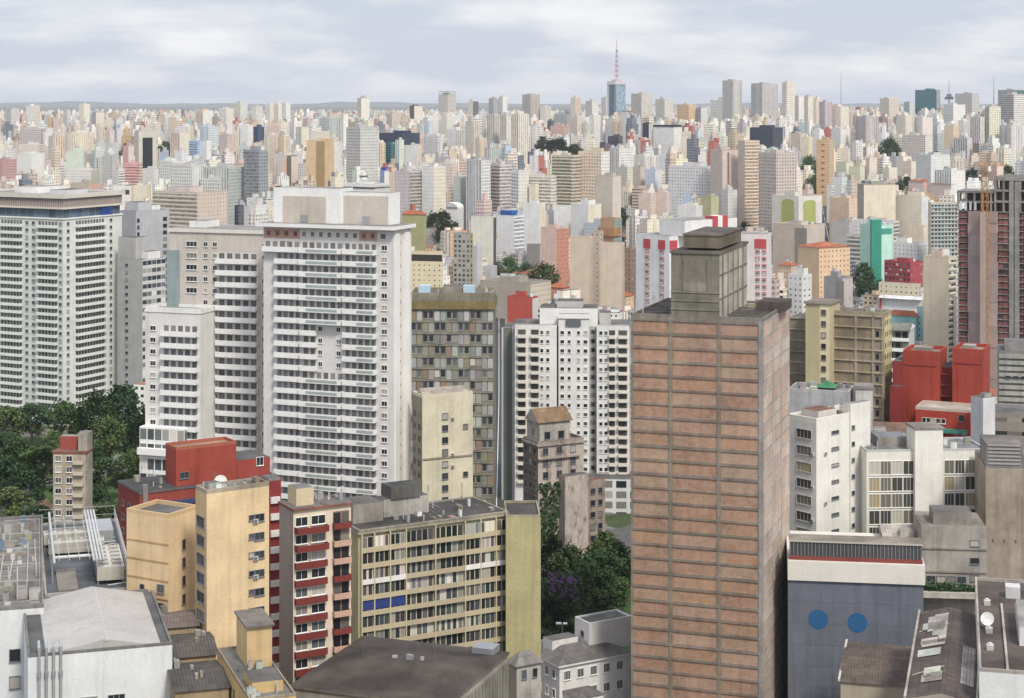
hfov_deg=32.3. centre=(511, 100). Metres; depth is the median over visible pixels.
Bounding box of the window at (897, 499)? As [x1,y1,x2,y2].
[892,494,902,507]
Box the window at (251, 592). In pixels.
[248,589,253,595]
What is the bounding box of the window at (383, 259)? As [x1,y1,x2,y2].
[381,257,386,262]
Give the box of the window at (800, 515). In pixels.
[796,510,811,522]
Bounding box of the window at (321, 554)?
[311,550,325,560]
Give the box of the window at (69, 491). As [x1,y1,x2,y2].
[66,488,72,494]
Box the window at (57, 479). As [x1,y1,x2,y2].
[55,477,60,483]
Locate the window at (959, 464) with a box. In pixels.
[955,460,964,473]
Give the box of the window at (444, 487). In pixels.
[442,485,447,491]
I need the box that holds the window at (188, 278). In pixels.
[186,276,196,281]
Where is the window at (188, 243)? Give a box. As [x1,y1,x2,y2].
[186,241,196,246]
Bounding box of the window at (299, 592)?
[295,587,307,598]
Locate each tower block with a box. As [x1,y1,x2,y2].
[1,184,12,188]
[6,108,19,123]
[19,174,31,185]
[26,103,39,126]
[38,175,53,184]
[53,115,61,131]
[61,179,69,187]
[63,109,70,128]
[65,129,93,153]
[79,103,89,129]
[92,110,103,126]
[92,146,103,181]
[96,125,103,141]
[104,179,115,189]
[105,127,114,142]
[113,185,132,209]
[152,178,167,198]
[152,186,227,227]
[170,129,188,156]
[177,123,193,140]
[195,108,212,124]
[204,141,210,163]
[219,107,233,123]
[219,133,234,150]
[222,152,234,163]
[234,101,247,122]
[248,198,267,224]
[251,105,262,125]
[264,132,278,164]
[265,102,273,121]
[267,200,273,220]
[274,102,281,121]
[274,172,288,186]
[279,133,288,155]
[279,158,286,173]
[282,101,289,119]
[287,155,298,185]
[296,127,308,146]
[298,163,305,180]
[303,175,315,186]
[306,139,341,186]
[311,131,329,139]
[329,172,343,186]
[341,114,347,149]
[343,172,389,191]
[346,122,377,182]
[352,166,363,182]
[357,95,369,119]
[385,112,400,126]
[395,165,421,222]
[402,211,425,250]
[404,142,421,167]
[410,104,422,121]
[422,164,445,248]
[423,134,439,155]
[438,91,455,115]
[439,159,456,191]
[441,114,453,137]
[443,258,449,284]
[445,227,468,259]
[453,171,465,229]
[465,119,478,155]
[466,157,490,229]
[468,99,477,116]
[472,245,481,286]
[476,135,486,156]
[476,194,491,215]
[482,118,486,137]
[482,256,496,278]
[485,143,500,163]
[487,113,500,143]
[489,96,498,114]
[491,159,511,210]
[499,95,506,114]
[500,112,510,139]
[507,290,537,321]
[511,111,528,163]
[522,94,539,119]
[523,200,545,250]
[527,243,540,266]
[530,151,546,174]
[531,124,543,149]
[540,106,550,126]
[541,224,568,284]
[554,205,570,238]
[556,290,576,303]
[568,289,579,297]
[570,235,592,303]
[571,95,580,116]
[571,198,600,235]
[578,148,609,202]
[583,120,590,137]
[584,218,599,235]
[589,113,599,140]
[590,230,602,305]
[596,172,620,217]
[598,217,621,242]
[600,242,624,309]
[601,95,606,118]
[616,164,632,191]
[621,181,632,207]
[626,115,637,139]
[629,209,643,246]
[631,92,652,117]
[632,185,644,208]
[633,163,645,187]
[634,152,658,168]
[639,190,653,215]
[640,214,658,232]
[642,122,651,145]
[653,125,681,151]
[655,96,672,121]
[655,189,669,218]
[658,212,672,218]
[659,144,667,172]
[665,150,675,183]
[681,127,690,158]
[687,134,700,161]
[696,106,706,130]
[701,193,718,215]
[708,138,718,164]
[710,97,721,121]
[710,144,737,226]
[722,79,741,120]
[730,129,739,148]
[737,120,749,139]
[738,140,759,230]
[772,278,779,297]
[773,220,824,273]
[778,272,786,297]
[782,80,794,120]
[788,265,811,316]
[795,94,803,122]
[801,165,814,187]
[804,95,813,132]
[812,127,823,163]
[813,96,820,123]
[816,136,833,205]
[819,100,831,128]
[824,268,852,307]
[827,185,833,222]
[831,127,847,147]
[833,172,847,196]
[836,161,853,179]
[847,175,860,196]
[852,140,861,161]
[855,115,878,145]
[878,153,891,173]
[880,97,898,122]
[881,122,888,148]
[896,111,913,136]
[897,152,910,174]
[914,115,932,134]
[914,341,925,344]
[917,306,922,340]
[923,246,956,361]
[933,124,942,152]
[944,103,964,125]
[944,124,958,147]
[953,134,971,169]
[953,156,963,169]
[953,295,958,346]
[958,118,968,136]
[967,177,974,187]
[970,114,984,154]
[971,153,978,175]
[979,150,988,176]
[985,104,1000,142]
[985,151,999,176]
[996,146,1008,173]
[1000,92,1023,124]
[1019,157,1023,174]
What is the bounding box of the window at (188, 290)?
[186,287,196,293]
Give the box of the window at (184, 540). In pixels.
[182,539,185,550]
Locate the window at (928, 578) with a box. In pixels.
[926,575,935,582]
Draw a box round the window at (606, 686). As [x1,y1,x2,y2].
[603,682,609,692]
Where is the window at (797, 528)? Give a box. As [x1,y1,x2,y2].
[796,527,811,530]
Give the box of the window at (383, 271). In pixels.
[381,269,386,274]
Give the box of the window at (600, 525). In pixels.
[598,522,602,528]
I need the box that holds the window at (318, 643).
[311,637,325,649]
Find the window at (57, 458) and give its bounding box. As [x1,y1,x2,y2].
[55,456,61,461]
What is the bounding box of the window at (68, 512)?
[66,510,72,515]
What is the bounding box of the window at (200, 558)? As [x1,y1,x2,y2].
[196,552,204,567]
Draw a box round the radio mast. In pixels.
[945,94,952,104]
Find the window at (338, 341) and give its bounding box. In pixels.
[336,339,340,344]
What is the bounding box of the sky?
[0,0,1023,103]
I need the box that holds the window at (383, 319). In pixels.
[381,317,386,322]
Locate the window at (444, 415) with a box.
[442,413,448,419]
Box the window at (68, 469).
[66,467,72,472]
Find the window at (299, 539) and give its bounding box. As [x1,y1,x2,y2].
[295,534,308,545]
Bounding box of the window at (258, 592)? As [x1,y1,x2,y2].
[254,587,264,596]
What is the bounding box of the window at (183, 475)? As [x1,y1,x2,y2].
[179,471,189,479]
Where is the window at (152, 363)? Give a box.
[150,361,155,365]
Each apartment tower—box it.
[0,185,124,426]
[137,219,262,477]
[255,186,415,500]
[502,298,630,513]
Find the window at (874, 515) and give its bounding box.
[869,510,879,524]
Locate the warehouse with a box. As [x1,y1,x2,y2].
[290,635,509,697]
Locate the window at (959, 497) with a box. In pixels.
[955,493,964,504]
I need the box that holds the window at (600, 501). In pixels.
[598,499,602,505]
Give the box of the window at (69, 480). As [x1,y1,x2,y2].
[66,477,72,483]
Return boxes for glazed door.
[1,219,21,223]
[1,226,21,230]
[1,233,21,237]
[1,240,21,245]
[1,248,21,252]
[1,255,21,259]
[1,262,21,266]
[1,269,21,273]
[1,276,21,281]
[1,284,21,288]
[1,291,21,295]
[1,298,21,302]
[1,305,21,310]
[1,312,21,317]
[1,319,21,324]
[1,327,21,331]
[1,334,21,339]
[1,341,21,346]
[1,348,21,353]
[1,355,21,360]
[1,363,21,367]
[1,370,21,375]
[1,377,21,382]
[1,384,21,389]
[1,391,21,396]
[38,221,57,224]
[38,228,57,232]
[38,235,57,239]
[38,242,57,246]
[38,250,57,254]
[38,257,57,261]
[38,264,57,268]
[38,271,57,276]
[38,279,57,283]
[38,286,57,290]
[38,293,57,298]
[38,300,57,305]
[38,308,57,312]
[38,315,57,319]
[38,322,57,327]
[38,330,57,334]
[38,337,57,341]
[38,344,57,349]
[38,351,57,356]
[38,359,57,363]
[38,366,57,371]
[38,373,57,378]
[38,380,57,385]
[38,388,57,393]
[38,395,57,400]
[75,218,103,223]
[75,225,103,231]
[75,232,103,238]
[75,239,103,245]
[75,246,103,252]
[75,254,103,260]
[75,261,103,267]
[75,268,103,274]
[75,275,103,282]
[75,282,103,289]
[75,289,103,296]
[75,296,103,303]
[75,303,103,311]
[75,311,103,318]
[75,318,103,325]
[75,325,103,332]
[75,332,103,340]
[75,339,103,347]
[75,346,103,354]
[75,353,103,361]
[75,360,103,369]
[75,368,103,376]
[75,375,103,383]
[75,382,103,390]
[75,389,103,398]
[137,217,139,235]
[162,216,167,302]
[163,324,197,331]
[163,336,197,343]
[163,348,197,355]
[163,360,197,367]
[163,371,197,379]
[163,383,197,391]
[163,395,197,403]
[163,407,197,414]
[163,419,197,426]
[190,432,197,438]
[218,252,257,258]
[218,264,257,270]
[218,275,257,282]
[218,287,257,294]
[218,299,257,306]
[218,310,257,317]
[218,322,257,329]
[218,334,257,341]
[218,345,257,353]
[218,357,257,364]
[218,369,257,376]
[218,380,257,388]
[218,392,257,400]
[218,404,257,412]
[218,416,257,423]
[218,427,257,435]
[236,440,257,447]
[264,228,299,238]
[264,240,300,246]
[276,252,300,258]
[276,264,300,270]
[276,275,300,282]
[276,287,300,293]
[276,299,300,305]
[276,310,300,317]
[276,322,300,329]
[276,334,300,341]
[276,346,300,352]
[276,357,300,364]
[276,369,300,376]
[276,381,300,388]
[276,392,300,399]
[276,404,300,411]
[276,416,300,423]
[276,428,300,435]
[276,439,300,446]
[276,451,300,458]
[276,463,300,470]
[279,475,300,482]
[281,487,287,493]
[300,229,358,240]
[302,241,342,248]
[302,253,342,260]
[302,265,342,272]
[302,277,342,284]
[302,288,342,296]
[302,300,342,308]
[302,312,342,319]
[302,324,315,330]
[302,335,315,342]
[302,347,315,353]
[302,359,315,365]
[302,371,342,379]
[302,383,342,391]
[302,395,342,403]
[302,406,342,415]
[302,418,342,427]
[302,430,342,438]
[302,442,342,450]
[302,454,342,462]
[302,465,342,474]
[302,477,342,486]
[314,490,342,495]
[333,510,348,523]
[333,528,348,540]
[333,546,348,558]
[333,563,348,576]
[333,581,348,593]
[333,598,348,611]
[333,616,348,628]
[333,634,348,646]
[344,243,376,249]
[344,254,376,261]
[344,266,376,273]
[344,278,376,285]
[344,290,376,297]
[344,302,376,309]
[344,314,376,321]
[344,326,376,333]
[344,338,376,345]
[344,350,376,357]
[344,362,376,369]
[344,373,376,381]
[344,385,376,393]
[344,397,376,405]
[344,410,376,417]
[344,421,376,429]
[344,433,376,441]
[344,445,376,453]
[344,457,376,465]
[344,469,376,477]
[344,481,376,489]
[344,493,376,497]
[359,231,376,240]
[363,536,372,547]
[363,552,372,563]
[363,568,372,579]
[363,584,372,595]
[363,616,372,627]
[363,631,372,635]
[375,534,388,545]
[375,550,388,561]
[375,566,388,577]
[375,582,388,593]
[375,613,388,625]
[375,629,388,637]
[377,232,388,241]
[391,532,404,543]
[391,548,404,559]
[391,564,404,575]
[391,579,404,591]
[391,611,404,622]
[391,626,404,638]
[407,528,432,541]
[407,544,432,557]
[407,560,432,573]
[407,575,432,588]
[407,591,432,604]
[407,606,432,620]
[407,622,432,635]
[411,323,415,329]
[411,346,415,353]
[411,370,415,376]
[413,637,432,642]
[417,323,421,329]
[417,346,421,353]
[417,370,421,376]
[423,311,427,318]
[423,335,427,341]
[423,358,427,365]
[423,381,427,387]
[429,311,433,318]
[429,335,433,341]
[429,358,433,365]
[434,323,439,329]
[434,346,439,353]
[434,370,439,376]
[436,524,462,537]
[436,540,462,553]
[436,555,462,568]
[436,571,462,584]
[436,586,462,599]
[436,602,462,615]
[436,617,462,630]
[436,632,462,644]
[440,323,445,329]
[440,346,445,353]
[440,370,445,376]
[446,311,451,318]
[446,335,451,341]
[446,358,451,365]
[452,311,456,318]
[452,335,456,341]
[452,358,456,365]
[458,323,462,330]
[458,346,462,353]
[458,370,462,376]
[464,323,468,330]
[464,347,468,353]
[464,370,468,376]
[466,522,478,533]
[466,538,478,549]
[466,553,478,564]
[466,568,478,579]
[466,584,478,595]
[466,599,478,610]
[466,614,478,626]
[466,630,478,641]
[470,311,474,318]
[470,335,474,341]
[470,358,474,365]
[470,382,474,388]
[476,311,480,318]
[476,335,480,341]
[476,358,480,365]
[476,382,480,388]
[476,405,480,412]
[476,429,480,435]
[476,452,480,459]
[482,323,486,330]
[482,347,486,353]
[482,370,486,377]
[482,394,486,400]
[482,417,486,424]
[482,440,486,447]
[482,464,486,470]
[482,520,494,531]
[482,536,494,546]
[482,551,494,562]
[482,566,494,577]
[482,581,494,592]
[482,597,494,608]
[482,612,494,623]
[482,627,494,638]
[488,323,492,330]
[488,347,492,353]
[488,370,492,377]
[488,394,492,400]
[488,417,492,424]
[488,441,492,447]
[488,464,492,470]
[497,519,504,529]
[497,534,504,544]
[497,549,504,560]
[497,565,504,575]
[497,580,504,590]
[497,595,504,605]
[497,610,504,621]
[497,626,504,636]
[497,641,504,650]
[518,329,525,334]
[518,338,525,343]
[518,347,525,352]
[518,356,525,361]
[518,365,525,370]
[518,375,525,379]
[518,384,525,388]
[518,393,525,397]
[518,402,525,406]
[518,411,525,415]
[518,420,525,424]
[518,429,525,433]
[518,447,522,452]
[518,456,522,461]
[518,465,522,470]
[518,474,522,479]
[531,329,538,334]
[531,338,538,343]
[531,348,538,352]
[531,357,538,361]
[531,366,538,370]
[531,375,538,379]
[531,384,538,388]
[531,393,538,397]
[531,402,538,406]
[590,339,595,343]
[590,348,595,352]
[590,357,595,361]
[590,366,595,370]
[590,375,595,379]
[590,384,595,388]
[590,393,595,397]
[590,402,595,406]
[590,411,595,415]
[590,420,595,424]
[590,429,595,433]
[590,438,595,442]
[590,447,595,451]
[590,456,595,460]
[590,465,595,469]
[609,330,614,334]
[609,339,614,344]
[609,348,614,353]
[609,357,614,362]
[609,366,614,371]
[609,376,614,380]
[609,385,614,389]
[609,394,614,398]
[609,403,614,407]
[609,412,614,416]
[609,421,614,426]
[609,430,614,435]
[609,439,614,444]
[609,448,614,453]
[609,457,614,462]
[609,466,614,471]
[618,330,626,335]
[618,339,626,344]
[618,348,626,353]
[618,357,626,362]
[618,367,626,371]
[618,376,626,380]
[618,385,626,389]
[618,394,626,398]
[618,403,626,407]
[618,412,626,417]
[618,421,626,426]
[618,430,626,435]
[618,439,626,444]
[618,448,626,453]
[618,458,626,462]
[618,467,626,471]
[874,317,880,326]
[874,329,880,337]
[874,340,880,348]
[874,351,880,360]
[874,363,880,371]
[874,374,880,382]
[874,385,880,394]
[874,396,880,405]
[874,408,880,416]
[892,331,908,337]
[892,341,908,347]
[892,352,902,357]
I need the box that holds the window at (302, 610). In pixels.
[295,605,308,616]
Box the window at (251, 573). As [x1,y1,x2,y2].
[249,570,253,577]
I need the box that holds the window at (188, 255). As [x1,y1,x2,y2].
[186,253,196,258]
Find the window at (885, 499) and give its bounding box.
[880,494,890,507]
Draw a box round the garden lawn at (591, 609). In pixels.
[541,578,630,664]
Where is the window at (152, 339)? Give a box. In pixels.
[150,337,155,342]
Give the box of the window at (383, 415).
[381,413,386,418]
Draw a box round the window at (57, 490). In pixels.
[55,488,60,493]
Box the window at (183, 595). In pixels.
[182,593,185,604]
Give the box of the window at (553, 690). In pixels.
[551,688,555,697]
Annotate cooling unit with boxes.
[43,527,97,548]
[48,536,103,557]
[93,543,123,584]
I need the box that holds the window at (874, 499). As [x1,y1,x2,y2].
[869,494,879,508]
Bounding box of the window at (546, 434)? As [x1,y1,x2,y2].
[544,431,550,439]
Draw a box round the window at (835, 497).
[831,495,838,500]
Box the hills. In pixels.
[0,101,997,104]
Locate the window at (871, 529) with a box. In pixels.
[869,527,878,532]
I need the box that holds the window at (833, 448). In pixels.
[831,446,839,450]
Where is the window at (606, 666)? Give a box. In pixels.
[603,662,609,672]
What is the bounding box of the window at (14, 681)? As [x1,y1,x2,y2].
[9,676,20,689]
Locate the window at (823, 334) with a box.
[821,332,825,337]
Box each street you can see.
[0,453,126,495]
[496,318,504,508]
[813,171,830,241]
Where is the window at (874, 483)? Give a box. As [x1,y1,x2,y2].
[869,477,879,491]
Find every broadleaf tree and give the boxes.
[0,405,26,439]
[0,430,21,455]
[0,438,41,470]
[0,454,23,492]
[0,486,31,516]
[7,470,47,504]
[9,403,51,445]
[19,503,52,522]
[23,447,52,489]
[36,429,66,465]
[39,399,83,434]
[67,387,122,440]
[87,414,127,461]
[93,440,104,463]
[93,457,124,489]
[93,480,114,504]
[93,501,117,518]
[106,383,144,434]
[109,465,139,496]
[117,445,139,471]
[121,415,144,469]
[157,141,169,156]
[426,207,458,244]
[493,255,520,274]
[517,261,533,272]
[527,260,560,283]
[534,136,547,153]
[541,533,564,585]
[541,576,562,619]
[541,594,570,634]
[541,632,550,638]
[544,136,573,161]
[546,539,585,601]
[553,619,574,634]
[561,555,614,614]
[565,143,582,154]
[573,548,628,608]
[584,529,629,571]
[591,573,630,609]
[598,538,630,592]
[621,207,628,225]
[738,220,750,231]
[800,154,815,172]
[802,172,815,194]
[851,262,878,296]
[870,278,883,290]
[878,136,901,155]
[894,181,905,192]
[899,175,913,185]
[965,167,981,185]
[1003,163,1014,173]
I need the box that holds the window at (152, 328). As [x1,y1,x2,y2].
[150,325,155,330]
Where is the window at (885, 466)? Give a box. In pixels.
[880,461,890,475]
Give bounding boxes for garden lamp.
[556,622,566,632]
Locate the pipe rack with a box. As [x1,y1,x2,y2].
[48,509,125,585]
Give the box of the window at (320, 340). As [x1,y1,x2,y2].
[318,338,322,343]
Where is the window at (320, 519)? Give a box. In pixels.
[311,514,325,525]
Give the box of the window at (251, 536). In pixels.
[249,533,254,539]
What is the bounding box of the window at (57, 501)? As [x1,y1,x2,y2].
[55,499,60,504]
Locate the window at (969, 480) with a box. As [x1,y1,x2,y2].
[965,476,974,490]
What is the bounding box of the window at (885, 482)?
[880,477,891,491]
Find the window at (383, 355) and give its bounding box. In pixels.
[381,353,386,358]
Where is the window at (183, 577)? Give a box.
[182,575,186,586]
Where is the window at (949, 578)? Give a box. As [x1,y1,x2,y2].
[947,576,955,582]
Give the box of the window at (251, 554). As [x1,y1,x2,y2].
[248,552,253,558]
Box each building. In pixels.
[0,157,16,179]
[0,505,43,697]
[18,151,44,177]
[19,141,45,158]
[20,126,45,143]
[24,586,171,697]
[43,505,126,596]
[48,132,64,158]
[51,146,60,168]
[65,166,98,187]
[66,147,86,168]
[71,179,101,188]
[102,153,116,188]
[115,166,124,184]
[123,142,133,168]
[125,159,141,184]
[133,182,150,200]
[134,382,144,413]
[135,126,155,167]
[142,166,157,183]
[158,157,182,183]
[170,162,206,185]
[189,138,206,163]
[200,125,218,144]
[200,174,221,189]
[204,162,243,224]
[217,608,295,697]
[235,205,243,224]
[240,124,252,146]
[244,146,267,204]
[253,124,263,143]
[319,116,340,139]
[378,140,384,166]
[379,129,419,144]
[380,167,388,182]
[385,142,394,164]
[395,137,403,169]
[411,251,442,290]
[424,120,431,134]
[446,202,463,228]
[447,127,464,149]
[453,232,472,284]
[471,213,495,264]
[480,273,550,318]
[497,210,523,255]
[504,500,540,659]
[510,250,526,266]
[511,170,528,209]
[521,406,604,569]
[529,171,556,204]
[529,184,538,201]
[547,119,553,130]
[550,123,568,136]
[552,151,580,204]
[554,112,570,125]
[570,114,583,134]
[586,99,598,116]
[600,140,610,150]
[608,133,622,146]
[609,144,633,172]
[610,308,622,318]
[622,205,634,228]
[625,247,635,302]
[645,167,661,190]
[668,162,709,217]
[677,103,695,121]
[678,200,701,217]
[721,185,736,217]
[750,125,782,148]
[751,82,777,126]
[759,148,796,231]
[772,191,821,247]
[778,259,797,289]
[790,131,804,163]
[790,298,891,421]
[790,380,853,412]
[790,400,869,532]
[798,241,849,298]
[802,133,812,165]
[829,193,856,240]
[831,218,852,244]
[832,104,848,127]
[838,639,911,697]
[847,234,859,275]
[849,163,864,180]
[851,218,899,240]
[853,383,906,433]
[857,179,895,219]
[860,216,892,297]
[860,422,979,532]
[863,290,878,306]
[866,154,876,179]
[877,524,916,537]
[879,282,920,296]
[879,294,922,312]
[883,164,896,180]
[884,257,922,286]
[890,342,989,436]
[892,309,918,341]
[893,235,927,260]
[896,191,927,241]
[902,132,932,160]
[903,159,915,176]
[904,101,914,114]
[904,607,978,697]
[908,220,926,241]
[914,505,986,613]
[915,88,939,114]
[916,152,949,191]
[928,202,957,256]
[934,166,964,194]
[955,92,978,114]
[975,434,1023,579]
[975,577,1023,697]
[990,161,1003,184]
[995,404,1023,450]
[997,338,1023,404]
[998,89,1023,105]
[1000,123,1023,170]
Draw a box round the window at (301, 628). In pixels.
[295,622,308,634]
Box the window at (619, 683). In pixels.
[616,679,622,689]
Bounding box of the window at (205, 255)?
[203,253,207,258]
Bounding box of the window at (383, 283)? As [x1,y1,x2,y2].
[381,281,386,286]
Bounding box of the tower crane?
[973,162,999,341]
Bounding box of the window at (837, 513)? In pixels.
[831,512,839,516]
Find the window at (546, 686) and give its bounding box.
[544,684,548,694]
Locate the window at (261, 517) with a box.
[254,513,264,521]
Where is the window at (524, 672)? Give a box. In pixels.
[522,670,526,679]
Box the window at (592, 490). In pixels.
[590,488,594,494]
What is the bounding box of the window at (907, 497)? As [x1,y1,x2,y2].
[903,493,912,507]
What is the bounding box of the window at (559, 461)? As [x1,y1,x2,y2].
[557,458,561,465]
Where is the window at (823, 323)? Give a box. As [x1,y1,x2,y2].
[821,321,825,326]
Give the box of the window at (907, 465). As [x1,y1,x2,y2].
[903,460,912,474]
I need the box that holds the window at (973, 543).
[970,540,979,546]
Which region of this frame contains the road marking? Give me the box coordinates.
[496,408,498,505]
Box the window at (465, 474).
[463,471,468,476]
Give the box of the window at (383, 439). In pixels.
[381,437,386,442]
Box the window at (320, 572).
[311,567,325,578]
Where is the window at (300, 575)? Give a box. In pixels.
[295,569,307,580]
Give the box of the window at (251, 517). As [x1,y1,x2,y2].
[248,515,253,521]
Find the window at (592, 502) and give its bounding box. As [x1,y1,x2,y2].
[590,500,594,506]
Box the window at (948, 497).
[944,493,953,504]
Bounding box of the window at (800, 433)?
[796,428,811,439]
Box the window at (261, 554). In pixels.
[254,550,264,558]
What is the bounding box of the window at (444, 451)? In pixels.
[442,449,448,455]
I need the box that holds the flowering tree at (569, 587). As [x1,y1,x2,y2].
[547,571,580,619]
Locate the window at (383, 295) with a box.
[381,293,386,298]
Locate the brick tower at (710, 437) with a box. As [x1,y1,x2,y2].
[631,226,791,697]
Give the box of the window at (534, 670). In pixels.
[532,668,537,677]
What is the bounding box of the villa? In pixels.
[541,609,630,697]
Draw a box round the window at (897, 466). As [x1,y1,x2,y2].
[892,461,902,474]
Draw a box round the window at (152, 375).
[150,372,155,377]
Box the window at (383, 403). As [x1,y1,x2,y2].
[381,401,386,406]
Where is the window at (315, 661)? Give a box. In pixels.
[311,655,325,667]
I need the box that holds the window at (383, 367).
[381,365,386,370]
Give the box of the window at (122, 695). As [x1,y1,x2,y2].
[108,693,124,697]
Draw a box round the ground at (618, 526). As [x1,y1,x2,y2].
[0,104,997,697]
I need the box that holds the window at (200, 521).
[196,514,204,529]
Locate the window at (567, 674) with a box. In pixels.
[563,670,570,680]
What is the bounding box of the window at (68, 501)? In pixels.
[66,499,72,504]
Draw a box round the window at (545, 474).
[543,472,548,478]
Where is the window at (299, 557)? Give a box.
[295,552,308,562]
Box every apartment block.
[52,430,92,521]
[117,436,280,550]
[126,499,194,611]
[195,463,268,659]
[262,474,279,668]
[278,481,352,683]
[345,480,509,650]
[411,284,497,505]
[412,385,472,500]
[636,215,736,310]
[741,232,771,300]
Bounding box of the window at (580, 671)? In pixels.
[577,667,583,678]
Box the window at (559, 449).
[557,447,561,453]
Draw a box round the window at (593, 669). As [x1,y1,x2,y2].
[590,665,597,675]
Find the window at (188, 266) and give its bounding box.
[186,264,196,269]
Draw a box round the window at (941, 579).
[937,576,945,582]
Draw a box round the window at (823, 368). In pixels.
[821,366,825,371]
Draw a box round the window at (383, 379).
[381,377,386,382]
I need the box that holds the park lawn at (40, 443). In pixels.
[0,436,135,515]
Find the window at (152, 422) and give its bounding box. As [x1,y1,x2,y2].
[150,419,155,424]
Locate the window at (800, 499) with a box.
[796,494,811,506]
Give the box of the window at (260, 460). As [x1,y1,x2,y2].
[256,456,263,465]
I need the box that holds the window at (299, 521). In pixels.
[295,516,307,527]
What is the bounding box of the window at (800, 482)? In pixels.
[796,477,811,489]
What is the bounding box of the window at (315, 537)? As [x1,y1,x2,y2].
[311,532,325,543]
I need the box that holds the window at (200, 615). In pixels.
[196,608,204,623]
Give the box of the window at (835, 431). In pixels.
[831,430,838,434]
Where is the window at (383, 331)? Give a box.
[381,329,386,334]
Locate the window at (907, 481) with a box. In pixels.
[903,477,912,491]
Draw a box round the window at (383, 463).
[381,461,386,466]
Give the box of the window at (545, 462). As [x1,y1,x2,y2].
[543,460,547,467]
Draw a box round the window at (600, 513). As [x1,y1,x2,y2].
[598,511,602,517]
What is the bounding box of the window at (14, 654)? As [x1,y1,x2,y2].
[9,648,20,662]
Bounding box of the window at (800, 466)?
[796,461,811,472]
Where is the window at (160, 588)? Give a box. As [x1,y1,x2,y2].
[156,584,164,593]
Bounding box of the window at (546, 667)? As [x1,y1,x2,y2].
[545,665,548,675]
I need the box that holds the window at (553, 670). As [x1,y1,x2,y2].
[552,668,555,679]
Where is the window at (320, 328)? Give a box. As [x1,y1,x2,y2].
[318,326,322,331]
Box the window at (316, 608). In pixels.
[311,602,325,613]
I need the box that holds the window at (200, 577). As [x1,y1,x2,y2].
[196,570,204,586]
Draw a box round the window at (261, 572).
[254,569,264,577]
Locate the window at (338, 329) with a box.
[336,327,340,332]
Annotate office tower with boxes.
[117,236,165,414]
[120,201,168,302]
[607,45,625,118]
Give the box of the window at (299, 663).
[295,658,307,669]
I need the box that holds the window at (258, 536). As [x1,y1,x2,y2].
[254,532,264,540]
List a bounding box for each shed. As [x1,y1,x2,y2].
[160,605,199,634]
[167,657,231,697]
[169,629,216,663]
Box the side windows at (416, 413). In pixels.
[412,406,421,490]
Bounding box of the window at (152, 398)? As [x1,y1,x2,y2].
[150,396,155,401]
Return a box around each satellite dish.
[214,475,226,481]
[981,612,993,625]
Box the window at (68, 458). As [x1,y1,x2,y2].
[66,456,72,461]
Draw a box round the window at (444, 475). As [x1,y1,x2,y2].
[442,473,447,479]
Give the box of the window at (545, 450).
[543,448,547,455]
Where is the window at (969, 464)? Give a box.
[965,460,974,473]
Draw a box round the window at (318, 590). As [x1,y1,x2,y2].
[311,584,325,596]
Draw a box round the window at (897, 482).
[892,477,902,491]
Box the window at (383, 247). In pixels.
[381,245,386,250]
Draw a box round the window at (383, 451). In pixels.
[381,449,386,454]
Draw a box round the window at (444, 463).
[442,461,448,467]
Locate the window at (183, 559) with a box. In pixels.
[182,557,186,568]
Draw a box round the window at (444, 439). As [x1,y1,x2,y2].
[442,437,448,443]
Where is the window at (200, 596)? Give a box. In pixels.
[196,589,204,604]
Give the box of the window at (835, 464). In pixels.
[831,463,838,467]
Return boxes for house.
[426,245,436,250]
[513,269,540,276]
[551,283,569,300]
[625,292,633,308]
[856,297,862,307]
[892,323,914,384]
[909,178,926,195]
[931,183,950,198]
[990,389,996,403]
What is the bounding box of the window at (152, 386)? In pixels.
[150,384,155,389]
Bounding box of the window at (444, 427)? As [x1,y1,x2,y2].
[442,425,448,431]
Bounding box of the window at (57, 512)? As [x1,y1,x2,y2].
[55,510,60,515]
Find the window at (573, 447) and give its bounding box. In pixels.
[570,445,575,452]
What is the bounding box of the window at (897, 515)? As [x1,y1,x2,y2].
[892,510,902,524]
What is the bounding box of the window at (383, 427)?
[381,425,386,430]
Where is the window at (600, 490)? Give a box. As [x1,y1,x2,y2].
[598,487,602,493]
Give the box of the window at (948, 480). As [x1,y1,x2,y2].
[944,476,954,490]
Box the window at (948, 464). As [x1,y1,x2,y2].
[944,460,953,474]
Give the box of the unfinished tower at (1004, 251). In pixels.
[956,174,1023,388]
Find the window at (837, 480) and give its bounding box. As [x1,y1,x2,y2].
[831,479,839,483]
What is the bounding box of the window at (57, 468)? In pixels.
[55,466,61,472]
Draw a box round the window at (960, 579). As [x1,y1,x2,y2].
[957,576,965,583]
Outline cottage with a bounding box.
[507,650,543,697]
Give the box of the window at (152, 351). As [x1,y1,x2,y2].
[150,349,155,354]
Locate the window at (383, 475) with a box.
[381,473,386,478]
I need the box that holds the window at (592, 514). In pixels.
[590,512,594,518]
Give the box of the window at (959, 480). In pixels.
[955,476,964,490]
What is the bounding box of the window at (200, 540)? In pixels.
[196,533,204,548]
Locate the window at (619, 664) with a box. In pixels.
[616,660,622,670]
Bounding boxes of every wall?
[885,315,891,421]
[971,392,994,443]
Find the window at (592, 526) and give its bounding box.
[590,523,595,529]
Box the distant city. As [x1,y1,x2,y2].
[0,105,1023,444]
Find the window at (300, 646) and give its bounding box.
[295,640,307,651]
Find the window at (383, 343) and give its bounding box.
[381,341,386,346]
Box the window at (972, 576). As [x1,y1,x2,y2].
[970,574,979,581]
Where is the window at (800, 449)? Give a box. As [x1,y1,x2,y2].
[796,444,811,456]
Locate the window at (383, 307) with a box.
[381,305,386,310]
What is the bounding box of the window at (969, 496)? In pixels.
[965,492,974,506]
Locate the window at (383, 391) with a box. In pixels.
[381,389,386,394]
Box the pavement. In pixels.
[1,444,133,496]
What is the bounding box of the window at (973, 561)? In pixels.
[970,558,979,564]

